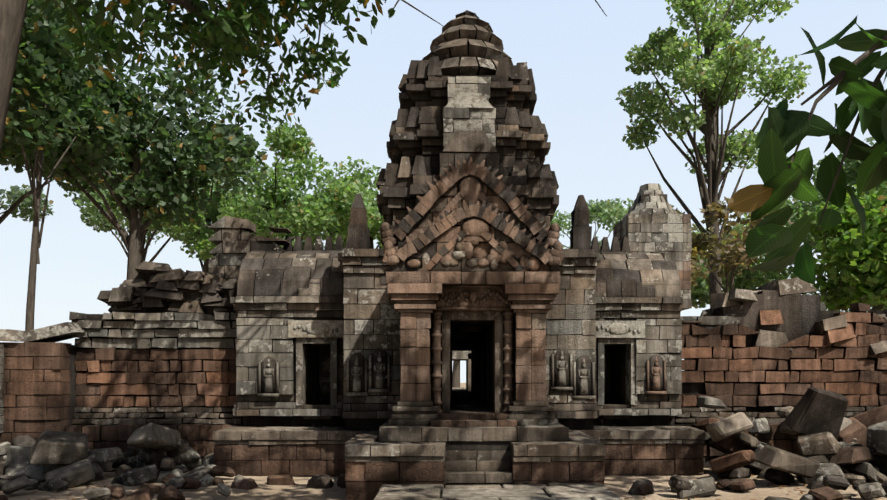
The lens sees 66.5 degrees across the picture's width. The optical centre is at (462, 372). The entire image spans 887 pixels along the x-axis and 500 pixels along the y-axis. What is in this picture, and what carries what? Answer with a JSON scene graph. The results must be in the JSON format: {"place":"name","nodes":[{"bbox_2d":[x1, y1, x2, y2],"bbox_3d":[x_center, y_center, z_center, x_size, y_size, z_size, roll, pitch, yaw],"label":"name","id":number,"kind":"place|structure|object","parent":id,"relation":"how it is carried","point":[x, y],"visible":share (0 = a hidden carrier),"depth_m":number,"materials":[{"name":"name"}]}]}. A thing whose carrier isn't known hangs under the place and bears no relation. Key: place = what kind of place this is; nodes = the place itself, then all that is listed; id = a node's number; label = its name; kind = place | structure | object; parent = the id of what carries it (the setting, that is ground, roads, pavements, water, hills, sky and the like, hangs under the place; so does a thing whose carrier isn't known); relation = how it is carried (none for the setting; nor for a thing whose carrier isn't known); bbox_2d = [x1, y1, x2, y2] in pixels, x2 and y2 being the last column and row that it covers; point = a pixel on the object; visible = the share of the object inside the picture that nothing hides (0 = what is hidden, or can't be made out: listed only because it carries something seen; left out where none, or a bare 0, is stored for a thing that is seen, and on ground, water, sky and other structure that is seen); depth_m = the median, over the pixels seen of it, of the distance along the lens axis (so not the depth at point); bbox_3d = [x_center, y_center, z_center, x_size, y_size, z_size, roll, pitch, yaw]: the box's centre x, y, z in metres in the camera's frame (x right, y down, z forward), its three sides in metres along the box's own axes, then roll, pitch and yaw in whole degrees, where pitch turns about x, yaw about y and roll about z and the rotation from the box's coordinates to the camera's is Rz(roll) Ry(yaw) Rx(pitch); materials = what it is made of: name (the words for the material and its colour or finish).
{"place":"outdoors","nodes":[
{"label":"outdoors","id":0,"kind":"place"},
{"bbox_2d":[13,49,59,92],"bbox_3d":[-14.738,-5.609,22.076,4.229,15.878,5.234,0,0,-1],"label":"thin tree","id":1,"kind":"object","parent":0,"point":[36,59],"depth_m":20.81,"materials":[{"name":"green plant"}]},
{"bbox_2d":[0,0,606,151],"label":"tree","id":2,"kind":"object","parent":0,"point":[228,33],"depth_m":9.69,"materials":[{"name":"green plant"}]},
{"bbox_2d":[0,468,885,499],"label":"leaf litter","id":3,"kind":"object","parent":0,"point":[339,499],"visible":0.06,"depth_m":12.88,"materials":[{"name":"brown plant"}]},
{"bbox_2d":[0,383,886,499],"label":"ground","id":4,"kind":"structure","parent":0,"point":[619,485],"depth_m":13.25,"materials":[{"name":"beige soil"}]},
{"bbox_2d":[0,135,19,170],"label":"thin tree","id":5,"kind":"object","parent":4,"relation":"on","point":[11,161],"visible":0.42,"depth_m":22.93,"materials":[{"name":"green plant"}]},
{"bbox_2d":[0,184,54,221],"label":"tree","id":6,"kind":"object","parent":4,"relation":"on","point":[15,193],"depth_m":40.48,"materials":[{"name":"green plant"}]},
{"bbox_2d":[1,0,96,163],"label":"tree","id":7,"kind":"object","parent":4,"relation":"on","point":[38,34],"visible":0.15,"depth_m":21.94,"materials":[{"name":"green plant"}]},
{"bbox_2d":[0,0,126,223],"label":"tree","id":8,"kind":"object","parent":4,"relation":"on","point":[102,187],"depth_m":29.61,"materials":[{"name":"green plant"}]},
{"bbox_2d":[2,42,132,331],"bbox_3d":[-13.907,-4.177,22.485,3.926,13.005,6.405,0,0,-1],"label":"thin tree","id":9,"kind":"object","parent":4,"relation":"on","point":[28,127],"depth_m":21.78,"materials":[{"name":"green plant"}]},
{"bbox_2d":[44,163,202,262],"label":"tree","id":10,"kind":"object","parent":4,"relation":"on","point":[102,226],"depth_m":48.72,"materials":[{"name":"green plant"}]},
{"bbox_2d":[3,33,267,279],"bbox_3d":[-13.292,-5.259,27.776,10.540,15.215,9.048,0,0,-1],"label":"tree","id":11,"kind":"object","parent":4,"relation":"on","point":[219,147],"depth_m":27.00,"materials":[{"name":"green plant"}]},
{"bbox_2d":[75,130,313,272],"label":"tree","id":12,"kind":"object","parent":4,"relation":"on","point":[212,214],"depth_m":42.94,"materials":[{"name":"green plant"}]},
{"bbox_2d":[158,121,383,258],"bbox_3d":[-10.974,-5.809,40.892,13.751,16.295,12.286,0,0,-1],"label":"tree","id":13,"kind":"object","parent":4,"relation":"on","point":[287,143],"depth_m":39.53,"materials":[{"name":"green plant"}]},
{"bbox_2d":[289,156,382,248],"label":"tree","id":14,"kind":"object","parent":4,"relation":"on","point":[341,191],"depth_m":40.17,"materials":[{"name":"green plant"}]},
{"bbox_2d":[0,10,886,499],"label":"temple","id":15,"kind":"structure","parent":4,"relation":"on","point":[180,350],"depth_m":16.24,"materials":[{"name":"stone"}]},
{"bbox_2d":[258,175,666,413],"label":"temple carvings","id":16,"kind":"object","parent":15,"relation":"on","point":[577,377],"visible":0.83,"depth_m":15.23,"materials":[{"name":"stone"}]},
{"bbox_2d":[0,387,886,499],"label":"rubble blocks","id":17,"kind":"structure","parent":4,"relation":"on","point":[836,447],"depth_m":14.23,"materials":[{"name":"stone"}]},
{"bbox_2d":[218,424,698,499],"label":"platform paving","id":18,"kind":"structure","parent":4,"relation":"on","point":[573,491],"depth_m":11.70,"materials":[{"name":"stone"}]},
{"bbox_2d":[80,472,853,499],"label":"pebbles","id":19,"kind":"object","parent":4,"relation":"on","point":[847,496],"visible":0.12,"depth_m":12.34,"materials":[{"name":"stone"}]},
{"bbox_2d":[550,198,632,248],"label":"tree","id":20,"kind":"object","parent":4,"relation":"on","point":[608,213],"depth_m":56.73,"materials":[{"name":"green plant"}]},
{"bbox_2d":[671,205,719,292],"bbox_3d":[9.763,-2.675,30.752,3.999,10.026,4.093,0,0,-1],"label":"thin tree","id":21,"kind":"object","parent":4,"relation":"on","point":[703,238],"visible":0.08,"depth_m":30.33,"materials":[{"name":"green plant"}]},
{"bbox_2d":[615,0,811,307],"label":"tall tree","id":22,"kind":"object","parent":4,"relation":"on","point":[669,46],"depth_m":35.28,"materials":[{"name":"green plant"}]},
{"bbox_2d":[690,197,793,292],"bbox_3d":[11.270,-2.651,28.901,5.219,9.968,5.789,0,0,-1],"label":"thin tree","id":23,"kind":"object","parent":4,"relation":"on","point":[721,211],"depth_m":29.04,"materials":[{"name":"plant"}]},
{"bbox_2d":[690,197,817,308],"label":"tree","id":24,"kind":"object","parent":4,"relation":"on","point":[700,292],"depth_m":42.64,"materials":[{"name":"green plant"}]},
{"bbox_2d":[782,155,876,309],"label":"tree","id":25,"kind":"object","parent":4,"relation":"on","point":[815,170],"depth_m":45.09,"materials":[{"name":"green plant"}]},
{"bbox_2d":[791,137,886,253],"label":"tree","id":26,"kind":"object","parent":4,"relation":"on","point":[851,172],"visible":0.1,"depth_m":35.53,"materials":[{"name":"green plant"}]},
{"bbox_2d":[802,182,886,312],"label":"tree","id":27,"kind":"object","parent":4,"relation":"on","point":[861,277],"depth_m":25.58,"materials":[{"name":"green plant"}]},
{"bbox_2d":[814,190,886,287],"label":"tree","id":28,"kind":"object","parent":4,"relation":"on","point":[872,197],"depth_m":26.90,"materials":[{"name":"green plant"}]},
{"bbox_2d":[0,0,886,382],"label":"sky","id":29,"kind":"structure","parent":0,"point":[575,52],"materials":[{"name":"blue"}]},
{"bbox_2d":[452,361,459,386],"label":"tree","id":30,"kind":"object","parent":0,"point":[456,375],"depth_m":61.72,"materials":[{"name":"brown plant"}]},
{"bbox_2d":[727,15,886,283],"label":"branch","id":31,"kind":"object","parent":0,"point":[783,131],"depth_m":4.78,"materials":[{"name":"green plant"}]}
]}

